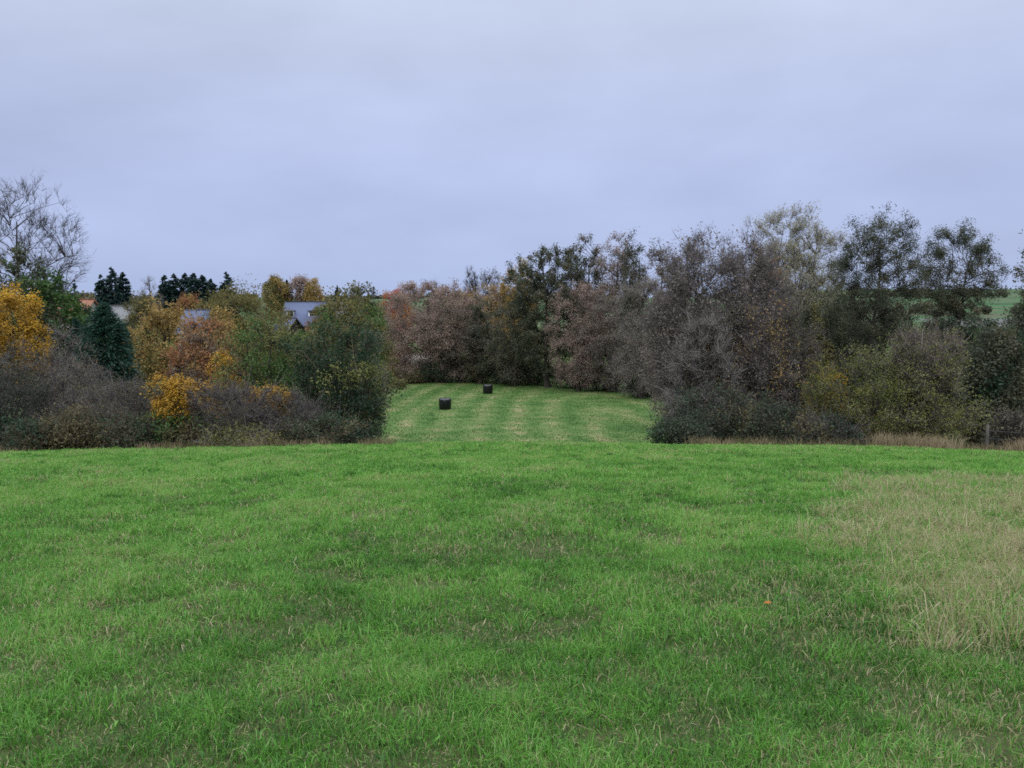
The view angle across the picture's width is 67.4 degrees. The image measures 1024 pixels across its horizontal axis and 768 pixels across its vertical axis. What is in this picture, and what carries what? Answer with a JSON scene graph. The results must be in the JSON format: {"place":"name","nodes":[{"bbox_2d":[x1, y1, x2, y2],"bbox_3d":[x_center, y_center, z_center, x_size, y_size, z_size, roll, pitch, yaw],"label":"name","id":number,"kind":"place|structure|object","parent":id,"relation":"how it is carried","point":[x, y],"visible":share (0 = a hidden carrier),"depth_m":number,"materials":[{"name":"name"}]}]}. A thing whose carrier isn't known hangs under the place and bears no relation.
{"place":"outdoors","nodes":[
{"label":"outdoors","id":0,"kind":"place"},
{"bbox_2d":[0,436,396,451],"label":"dry grass","id":1,"kind":"structure","parent":0,"point":[181,445],"depth_m":30.44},
{"bbox_2d":[331,380,668,443],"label":"mown grass","id":2,"kind":"structure","parent":0,"point":[507,393],"depth_m":79.80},
{"bbox_2d":[0,289,1023,767],"bbox_3d":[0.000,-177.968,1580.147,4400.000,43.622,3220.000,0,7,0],"label":"ground","id":3,"kind":"structure","parent":0,"point":[998,311],"depth_m":5.06,"materials":[{"name":"green plant"}]},
{"bbox_2d":[0,404,36,450],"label":"bramble bush","id":4,"kind":"object","parent":3,"relation":"on","point":[3,422],"visible":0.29,"depth_m":31.56,"materials":[{"name":"green plant"}]},
{"bbox_2d":[0,340,50,419],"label":"thorn thicket","id":5,"kind":"object","parent":3,"relation":"on","point":[1,367],"visible":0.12,"depth_m":40.63,"materials":[{"name":"brown plant"}]},
{"bbox_2d":[0,281,58,406],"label":"maple tree","id":6,"kind":"object","parent":3,"relation":"on","point":[10,300],"visible":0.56,"depth_m":42.64,"materials":[{"name":"yellow plant"}]},
{"bbox_2d":[0,412,63,450],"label":"bramble bush","id":7,"kind":"object","parent":3,"relation":"on","point":[26,435],"visible":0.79,"depth_m":30.77,"materials":[{"name":"green plant"}]},
{"bbox_2d":[0,352,64,429],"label":"thorn shrub","id":8,"kind":"object","parent":3,"relation":"on","point":[12,389],"visible":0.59,"depth_m":33.11,"materials":[{"name":"grey plant"}]},
{"bbox_2d":[0,242,67,379],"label":"pine tree","id":9,"kind":"object","parent":3,"relation":"on","point":[19,257],"visible":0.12,"depth_m":55.31,"materials":[{"name":"green plant"}]},
{"bbox_2d":[7,266,88,404],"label":"pine tree","id":10,"kind":"object","parent":3,"relation":"on","point":[68,302],"visible":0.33,"depth_m":53.36,"materials":[{"name":"green plant"}]},
{"bbox_2d":[0,169,96,319],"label":"ash tree","id":11,"kind":"object","parent":3,"relation":"on","point":[45,220],"visible":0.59,"depth_m":61.27,"materials":[{"name":"grey plant"}]},
{"bbox_2d":[29,315,86,410],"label":"bare bush","id":12,"kind":"object","parent":3,"relation":"on","point":[62,336],"visible":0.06,"depth_m":46.94,"materials":[{"name":"brown plant"}]},
{"bbox_2d":[0,327,117,423],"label":"thorn thicket","id":13,"kind":"object","parent":3,"relation":"on","point":[85,376],"visible":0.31,"depth_m":37.87,"materials":[{"name":"grey plant"}]},
{"bbox_2d":[41,340,103,438],"bbox_3d":[-23.753,0.902,41.284,3.836,6.940,3.932,5,9,34],"label":"bare bush","id":14,"kind":"object","parent":3,"relation":"on","point":[75,363],"visible":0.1,"depth_m":41.08,"materials":[{"name":"brown plant"}]},
{"bbox_2d":[31,396,115,449],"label":"bramble bush","id":15,"kind":"object","parent":3,"relation":"on","point":[75,436],"visible":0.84,"depth_m":31.25,"materials":[{"name":"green plant"}]},
{"bbox_2d":[60,317,90,390],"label":"yew tree","id":16,"kind":"object","parent":3,"relation":"on","point":[75,323],"visible":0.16,"depth_m":49.80,"materials":[{"name":"green plant"}]},
{"bbox_2d":[11,355,146,447],"bbox_3d":[-19.259,1.060,34.504,6.122,5.526,5.524,6,10,41],"label":"thorn shrub","id":17,"kind":"object","parent":3,"relation":"on","point":[75,391],"visible":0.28,"depth_m":34.23,"materials":[{"name":"grey plant"}]},
{"bbox_2d":[93,274,108,303],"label":"spruce tree","id":18,"kind":"object","parent":3,"relation":"on","point":[102,287],"visible":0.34,"depth_m":151.43,"materials":[{"name":"green plant"}]},
{"bbox_2d":[70,301,151,446],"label":"yew tree","id":19,"kind":"object","parent":3,"relation":"on","point":[112,327],"visible":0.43,"depth_m":45.61,"materials":[{"name":"green plant"}]},
{"bbox_2d":[98,267,131,304],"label":"spruce tree","id":20,"kind":"object","parent":3,"relation":"on","point":[110,298],"visible":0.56,"depth_m":152.23,"materials":[{"name":"green plant"}]},
{"bbox_2d":[113,272,134,304],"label":"spruce tree","id":21,"kind":"object","parent":3,"relation":"on","point":[126,289],"visible":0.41,"depth_m":154.55,"materials":[{"name":"green plant"}]},
{"bbox_2d":[84,398,167,448],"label":"bramble bush","id":22,"kind":"object","parent":3,"relation":"on","point":[110,435],"visible":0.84,"depth_m":31.12,"materials":[{"name":"green plant"}]},
{"bbox_2d":[71,352,195,444],"bbox_3d":[-16.056,0.882,33.340,5.418,4.796,4.897,2,8,18],"label":"thorn shrub","id":23,"kind":"object","parent":3,"relation":"on","point":[138,409],"visible":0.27,"depth_m":32.80,"materials":[{"name":"grey plant"}]},
{"bbox_2d":[109,305,161,373],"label":"grey barn","id":24,"kind":"structure","parent":3,"relation":"on","point":[119,309],"depth_m":128.62,"materials":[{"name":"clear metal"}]},
{"bbox_2d":[120,290,164,366],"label":"garden tree","id":25,"kind":"object","parent":3,"relation":"on","point":[133,318],"visible":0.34,"depth_m":126.39,"materials":[{"name":"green plant"}]},
{"bbox_2d":[128,292,206,440],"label":"field maple","id":26,"kind":"object","parent":3,"relation":"on","point":[160,318],"visible":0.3,"depth_m":55.12,"materials":[{"name":"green plant"}]},
{"bbox_2d":[156,275,178,334],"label":"spruce tree","id":27,"kind":"object","parent":3,"relation":"on","point":[164,289],"visible":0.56,"depth_m":170.19,"materials":[{"name":"green plant"}]},
{"bbox_2d":[139,372,205,441],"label":"maple tree","id":28,"kind":"object","parent":3,"relation":"on","point":[171,389],"visible":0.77,"depth_m":32.19,"materials":[{"name":"yellow plant"}]},
{"bbox_2d":[164,273,185,332],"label":"spruce tree","id":29,"kind":"object","parent":3,"relation":"on","point":[175,286],"visible":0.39,"depth_m":172.20,"materials":[{"name":"green plant"}]},
{"bbox_2d":[127,400,229,446],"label":"bramble bush","id":30,"kind":"object","parent":3,"relation":"on","point":[168,428],"visible":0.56,"depth_m":31.81,"materials":[{"name":"green plant"}]},
{"bbox_2d":[171,291,206,332],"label":"garden tree","id":31,"kind":"object","parent":3,"relation":"on","point":[183,301],"visible":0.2,"depth_m":138.57,"materials":[{"name":"brown plant"}]},
{"bbox_2d":[175,309,214,381],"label":"grey roofed house","id":32,"kind":"structure","parent":3,"relation":"on","point":[191,311],"depth_m":120.73,"materials":[{"name":"tile"}]},
{"bbox_2d":[185,273,206,308],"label":"spruce tree","id":33,"kind":"object","parent":3,"relation":"on","point":[192,281],"visible":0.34,"depth_m":170.14,"materials":[{"name":"green plant"}]},
{"bbox_2d":[156,316,257,418],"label":"field maple","id":34,"kind":"object","parent":3,"relation":"on","point":[194,344],"visible":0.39,"depth_m":48.97,"materials":[{"name":"orange plant"}]},
{"bbox_2d":[205,349,244,423],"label":"maple sapling","id":35,"kind":"object","parent":3,"relation":"on","point":[227,359],"visible":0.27,"depth_m":42.09,"materials":[{"name":"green plant"}]},
{"bbox_2d":[203,304,252,426],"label":"field maple","id":36,"kind":"object","parent":3,"relation":"on","point":[228,315],"visible":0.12,"depth_m":52.63,"materials":[{"name":"orange plant"}]},
{"bbox_2d":[211,271,248,345],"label":"spruce tree","id":37,"kind":"object","parent":3,"relation":"on","point":[227,281],"visible":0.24,"depth_m":158.35,"materials":[{"name":"green plant"}]},
{"bbox_2d":[178,359,293,444],"bbox_3d":[-11.993,0.941,32.963,5.193,4.647,4.616,2,8,18],"label":"thorn shrub","id":38,"kind":"object","parent":3,"relation":"on","point":[235,414],"visible":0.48,"depth_m":32.30,"materials":[{"name":"grey plant"}]},
{"bbox_2d":[190,409,294,446],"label":"bramble bush","id":39,"kind":"object","parent":3,"relation":"on","point":[248,436],"visible":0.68,"depth_m":31.11,"materials":[{"name":"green plant"}]},
{"bbox_2d":[195,273,295,390],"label":"willow tree","id":40,"kind":"object","parent":3,"relation":"on","point":[252,301],"visible":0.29,"depth_m":83.58,"materials":[{"name":"green plant"}]},
{"bbox_2d":[201,299,320,423],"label":"hazel tree","id":41,"kind":"object","parent":3,"relation":"on","point":[275,367],"visible":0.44,"depth_m":40.37,"materials":[{"name":"green plant"}]},
{"bbox_2d":[242,380,295,421],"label":"maple sapling","id":42,"kind":"object","parent":3,"relation":"on","point":[273,394],"visible":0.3,"depth_m":33.28,"materials":[{"name":"orange plant"}]},
{"bbox_2d":[260,273,291,313],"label":"birch tree","id":43,"kind":"object","parent":3,"relation":"on","point":[277,283],"visible":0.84,"depth_m":216.86,"materials":[{"name":"yellow plant"}]},
{"bbox_2d":[239,376,343,439],"bbox_3d":[-9.611,1.510,32.932,4.706,4.199,5.128,-5,9,-35],"label":"thorn shrub","id":44,"kind":"object","parent":3,"relation":"on","point":[308,407],"visible":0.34,"depth_m":32.50,"materials":[{"name":"grey plant"}]},
{"bbox_2d":[286,274,310,300],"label":"birch tree","id":45,"kind":"object","parent":3,"relation":"on","point":[298,287],"visible":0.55,"depth_m":219.19,"materials":[{"name":"brown plant"}]},
{"bbox_2d":[282,301,329,338],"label":"slate roofed house","id":46,"kind":"structure","parent":3,"relation":"on","point":[301,310],"depth_m":166.70,"materials":[{"name":"grey stone"}]},
{"bbox_2d":[302,277,324,300],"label":"birch tree","id":47,"kind":"object","parent":3,"relation":"on","point":[313,289],"visible":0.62,"depth_m":217.57,"materials":[{"name":"yellow plant"}]},
{"bbox_2d":[265,402,377,443],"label":"bramble bush","id":48,"kind":"object","parent":3,"relation":"on","point":[342,433],"visible":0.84,"depth_m":31.90,"materials":[{"name":"green plant"}]},
{"bbox_2d":[24,285,642,311],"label":"wood","id":49,"kind":"object","parent":3,"relation":"on","point":[135,300],"visible":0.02,"depth_m":238.31,"materials":[{"name":"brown plant"}]},
{"bbox_2d":[274,306,405,443],"bbox_3d":[-8.170,-0.137,36.849,6.164,7.896,5.151,0,7,0],"label":"elder tree","id":50,"kind":"object","parent":3,"relation":"on","point":[326,363],"visible":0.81,"depth_m":36.05,"materials":[{"name":"green plant"}]},
{"bbox_2d":[291,280,399,440],"bbox_3d":[-11.377,-1.124,52.381,7.433,11.905,6.041,0,7,0],"label":"willow tree","id":51,"kind":"object","parent":3,"relation":"on","point":[350,306],"visible":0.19,"depth_m":51.40,"materials":[{"name":"green plant"}]},
{"bbox_2d":[345,282,386,368],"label":"tree","id":52,"kind":"object","parent":3,"relation":"on","point":[361,289],"visible":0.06,"depth_m":91.59,"materials":[{"name":"green plant"}]},
{"bbox_2d":[349,320,394,442],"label":"willow tree","id":53,"kind":"object","parent":3,"relation":"on","point":[383,369],"visible":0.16,"depth_m":44.20,"materials":[{"name":"green plant"}]},
{"bbox_2d":[381,284,414,336],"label":"maple tree","id":54,"kind":"object","parent":3,"relation":"on","point":[385,296],"visible":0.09,"depth_m":148.14,"materials":[{"name":"brown plant"}]},
{"bbox_2d":[391,357,432,383],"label":"bramble bank","id":55,"kind":"structure","parent":3,"relation":"on","point":[416,376],"depth_m":120.17,"materials":[{"name":"brown plant"}]},
{"bbox_2d":[376,277,489,382],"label":"willow tree","id":56,"kind":"object","parent":3,"relation":"on","point":[428,319],"visible":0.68,"depth_m":120.67,"materials":[{"name":"brown plant"}]},
{"bbox_2d":[414,358,463,382],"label":"bramble bank","id":57,"kind":"structure","parent":3,"relation":"on","point":[441,378],"depth_m":121.12,"materials":[{"name":"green plant"}]},
{"bbox_2d":[426,301,489,382],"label":"willow tree","id":58,"kind":"object","parent":3,"relation":"on","point":[452,355],"visible":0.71,"depth_m":119.47,"materials":[{"name":"brown plant"}]},
{"bbox_2d":[460,293,496,383],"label":"hornbeam tree","id":59,"kind":"object","parent":3,"relation":"on","point":[479,332],"visible":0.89,"depth_m":118.37,"materials":[{"name":"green plant"}]},
{"bbox_2d":[473,266,505,343],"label":"bare tree","id":60,"kind":"object","parent":3,"relation":"on","point":[485,292],"visible":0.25,"depth_m":163.22,"materials":[{"name":"brown plant"}]},
{"bbox_2d":[477,283,521,360],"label":"cherry tree","id":61,"kind":"object","parent":3,"relation":"on","point":[493,289],"visible":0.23,"depth_m":131.48,"materials":[{"name":"brown plant"}]},
{"bbox_2d":[0,439,1023,767],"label":"grass","id":62,"kind":"structure","parent":3,"relation":"on","point":[930,509],"depth_m":5.99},
{"bbox_2d":[482,302,543,385],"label":"alder tree","id":63,"kind":"object","parent":3,"relation":"on","point":[500,337],"visible":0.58,"depth_m":115.75,"materials":[{"name":"green plant"}]},
{"bbox_2d":[497,257,537,365],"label":"oak tree","id":64,"kind":"object","parent":3,"relation":"on","point":[504,289],"visible":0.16,"depth_m":126.22,"materials":[{"name":"green plant"}]},
{"bbox_2d":[517,361,562,385],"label":"bramble bank","id":65,"kind":"structure","parent":3,"relation":"on","point":[537,380],"depth_m":117.32,"materials":[{"name":"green plant"}]},
{"bbox_2d":[502,242,592,387],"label":"alder tree","id":66,"kind":"object","parent":3,"relation":"on","point":[537,292],"visible":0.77,"depth_m":110.61,"materials":[{"name":"green plant"}]},
{"bbox_2d":[548,361,591,387],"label":"bramble bank","id":67,"kind":"structure","parent":3,"relation":"on","point":[566,383],"depth_m":111.33,"materials":[{"name":"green plant"}]},
{"bbox_2d":[543,277,609,391],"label":"willow tree","id":68,"kind":"object","parent":3,"relation":"on","point":[568,342],"visible":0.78,"depth_m":102.86,"materials":[{"name":"brown plant"}]},
{"bbox_2d":[560,232,612,387],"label":"alder tree","id":69,"kind":"object","parent":3,"relation":"on","point":[596,271],"visible":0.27,"depth_m":110.26,"materials":[{"name":"green plant"}]},
{"bbox_2d":[569,289,643,391],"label":"willow tree","id":70,"kind":"object","parent":3,"relation":"on","point":[607,341],"visible":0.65,"depth_m":101.23,"materials":[{"name":"brown plant"}]},
{"bbox_2d":[589,228,640,389],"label":"aspen tree","id":71,"kind":"object","parent":3,"relation":"on","point":[614,275],"visible":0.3,"depth_m":106.28,"materials":[{"name":"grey plant"}]},
{"bbox_2d":[617,227,646,391],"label":"aspen tree","id":72,"kind":"object","parent":3,"relation":"on","point":[629,254],"visible":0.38,"depth_m":102.65,"materials":[{"name":"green plant"}]},
{"bbox_2d":[609,272,665,398],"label":"willow tree","id":73,"kind":"object","parent":3,"relation":"on","point":[635,354],"visible":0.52,"depth_m":92.12,"materials":[{"name":"brown plant"}]},
{"bbox_2d":[629,237,687,352],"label":"oak tree","id":74,"kind":"object","parent":3,"relation":"on","point":[654,254],"visible":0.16,"depth_m":104.03,"materials":[{"name":"grey plant"}]},
{"bbox_2d":[644,410,716,444],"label":"bramble bush","id":75,"kind":"object","parent":3,"relation":"on","point":[664,433],"visible":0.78,"depth_m":34.56,"materials":[{"name":"green plant"}]},
{"bbox_2d":[637,270,725,425],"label":"hedge tree","id":76,"kind":"object","parent":3,"relation":"on","point":[646,361],"visible":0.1,"depth_m":64.00,"materials":[{"name":"brown plant"}]},
{"bbox_2d":[653,297,755,443],"bbox_3d":[9.771,-0.395,40.757,5.854,9.555,5.408,0,7,0],"label":"thorn tree","id":77,"kind":"object","parent":3,"relation":"on","point":[682,358],"visible":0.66,"depth_m":40.29,"materials":[{"name":"grey plant"}]},
{"bbox_2d":[633,220,776,431],"bbox_3d":[10.711,-2.296,43.069,7.706,13.812,6.920,0,7,0],"label":"hawthorn tree","id":78,"kind":"object","parent":3,"relation":"on","point":[682,286],"visible":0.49,"depth_m":41.86,"materials":[{"name":"brown plant"}]},
{"bbox_2d":[663,374,776,443],"bbox_3d":[9.869,1.334,37.083,5.191,4.365,5.092,-4,8,-31],"label":"bramble bush","id":79,"kind":"object","parent":3,"relation":"on","point":[724,412],"visible":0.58,"depth_m":36.43,"materials":[{"name":"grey plant"}]},
{"bbox_2d":[690,278,817,435],"bbox_3d":[12.967,-0.715,42.229,7.750,10.442,6.412,0,7,0],"label":"thorn tree","id":80,"kind":"object","parent":3,"relation":"on","point":[766,352],"visible":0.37,"depth_m":41.31,"materials":[{"name":"brown plant"}]},
{"bbox_2d":[703,222,805,411],"bbox_3d":[13.902,-2.281,45.059,6.963,14.430,5.887,0,7,0],"label":"hawthorn tree","id":81,"kind":"object","parent":3,"relation":"on","point":[766,284],"visible":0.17,"depth_m":44.14,"materials":[{"name":"brown plant"}]},
{"bbox_2d":[732,259,798,405],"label":"hedge tree","id":82,"kind":"object","parent":3,"relation":"on","point":[785,280],"visible":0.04,"depth_m":65.13,"materials":[{"name":"brown plant"}]},
{"bbox_2d":[725,384,818,444],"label":"bramble bush","id":83,"kind":"object","parent":3,"relation":"on","point":[780,422],"visible":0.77,"depth_m":34.84,"materials":[{"name":"green plant"}]},
{"bbox_2d":[739,198,851,393],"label":"poplar tree","id":84,"kind":"object","parent":3,"relation":"on","point":[804,279],"visible":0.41,"depth_m":75.56,"materials":[{"name":"green plant"}]},
{"bbox_2d":[749,293,844,435],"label":"thorn tree","id":85,"kind":"object","parent":3,"relation":"on","point":[803,342],"visible":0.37,"depth_m":42.79,"materials":[{"name":"brown plant"}]},
{"bbox_2d":[785,294,848,412],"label":"hedge tree","id":86,"kind":"object","parent":3,"relation":"on","point":[813,314],"visible":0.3,"depth_m":63.16,"materials":[{"name":"green plant"}]},
{"bbox_2d":[795,346,848,419],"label":"spindle bush","id":87,"kind":"object","parent":3,"relation":"on","point":[814,397],"visible":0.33,"depth_m":35.67,"materials":[{"name":"green plant"}]},
{"bbox_2d":[789,398,875,445],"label":"bramble bush","id":88,"kind":"object","parent":3,"relation":"on","point":[822,431],"visible":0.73,"depth_m":33.39,"materials":[{"name":"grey plant"}]},
{"bbox_2d":[813,292,890,412],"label":"hedge tree","id":89,"kind":"object","parent":3,"relation":"on","point":[845,344],"visible":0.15,"depth_m":68.93,"materials":[{"name":"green plant"}]},
{"bbox_2d":[686,287,1023,298],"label":"wood","id":90,"kind":"object","parent":3,"relation":"on","point":[1002,293],"visible":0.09,"depth_m":532.23,"materials":[{"name":"green plant"}]},
{"bbox_2d":[705,299,1023,315],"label":"wood","id":91,"kind":"object","parent":3,"relation":"on","point":[988,310],"visible":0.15,"depth_m":224.29,"materials":[{"name":"green plant"}]},
{"bbox_2d":[814,202,937,427],"bbox_3d":[29.166,-5.018,61.875,9.024,18.865,7.684,0,7,0],"label":"alder tree","id":92,"kind":"object","parent":3,"relation":"on","point":[853,287],"visible":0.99,"depth_m":60.76,"materials":[{"name":"green plant"}]},
{"bbox_2d":[837,308,917,425],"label":"hedge tree","id":93,"kind":"object","parent":3,"relation":"on","point":[885,341],"visible":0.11,"depth_m":65.77,"materials":[{"name":"green plant"}]},
{"bbox_2d":[811,326,1003,446],"bbox_3d":[17.311,0.860,34.818,8.384,6.892,5.682,0,7,0],"label":"spindle bush","id":94,"kind":"object","parent":3,"relation":"on","point":[876,392],"visible":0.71,"depth_m":33.82,"materials":[{"name":"green plant"}]},
{"bbox_2d":[880,312,972,435],"bbox_3d":[18.381,-0.079,34.363,4.218,6.679,3.996,3,8,25],"label":"thorn shrub","id":95,"kind":"object","parent":3,"relation":"on","point":[943,349],"visible":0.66,"depth_m":33.94,"materials":[{"name":"green plant"}]},
{"bbox_2d":[887,313,968,432],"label":"hedge tree","id":96,"kind":"object","parent":3,"relation":"on","point":[941,324],"visible":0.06,"depth_m":59.47,"materials":[{"name":"green plant"}]},
{"bbox_2d":[906,217,1010,430],"bbox_3d":[36.890,-4.769,63.854,7.646,18.288,6.350,0,7,0],"label":"alder tree","id":97,"kind":"object","parent":3,"relation":"on","point":[953,305],"visible":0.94,"depth_m":62.65,"materials":[{"name":"green plant"}]},
{"bbox_2d":[941,310,1002,436],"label":"hedge tree","id":98,"kind":"object","parent":3,"relation":"on","point":[968,329],"visible":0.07,"depth_m":58.09,"materials":[{"name":"green plant"}]},
{"bbox_2d":[946,320,1023,448],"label":"hedge tree","id":99,"kind":"object","parent":3,"relation":"on","point":[990,386],"visible":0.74,"depth_m":46.46,"materials":[{"name":"green plant"}]},
{"bbox_2d":[972,394,1023,449],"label":"bramble bush","id":100,"kind":"object","parent":3,"relation":"on","point":[1005,422],"visible":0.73,"depth_m":35.71,"materials":[{"name":"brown plant"}]},
{"bbox_2d":[976,320,1023,420],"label":"hedge tree","id":101,"kind":"object","parent":3,"relation":"on","point":[1020,338],"visible":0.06,"depth_m":51.75,"materials":[{"name":"green plant"}]},
{"bbox_2d":[990,230,1023,355],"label":"alder tree","id":102,"kind":"object","parent":3,"relation":"on","point":[1015,316],"visible":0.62,"depth_m":55.03,"materials":[{"name":"green plant"}]},
{"bbox_2d":[0,0,1023,297],"label":"sky","id":103,"kind":"structure","parent":0,"point":[385,144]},
{"bbox_2d":[684,434,1023,451],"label":"dry grass","id":104,"kind":"structure","parent":0,"point":[766,440],"depth_m":32.17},
{"bbox_2d":[859,428,1023,450],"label":"dry grass","id":105,"kind":"structure","parent":0,"point":[913,441],"depth_m":31.19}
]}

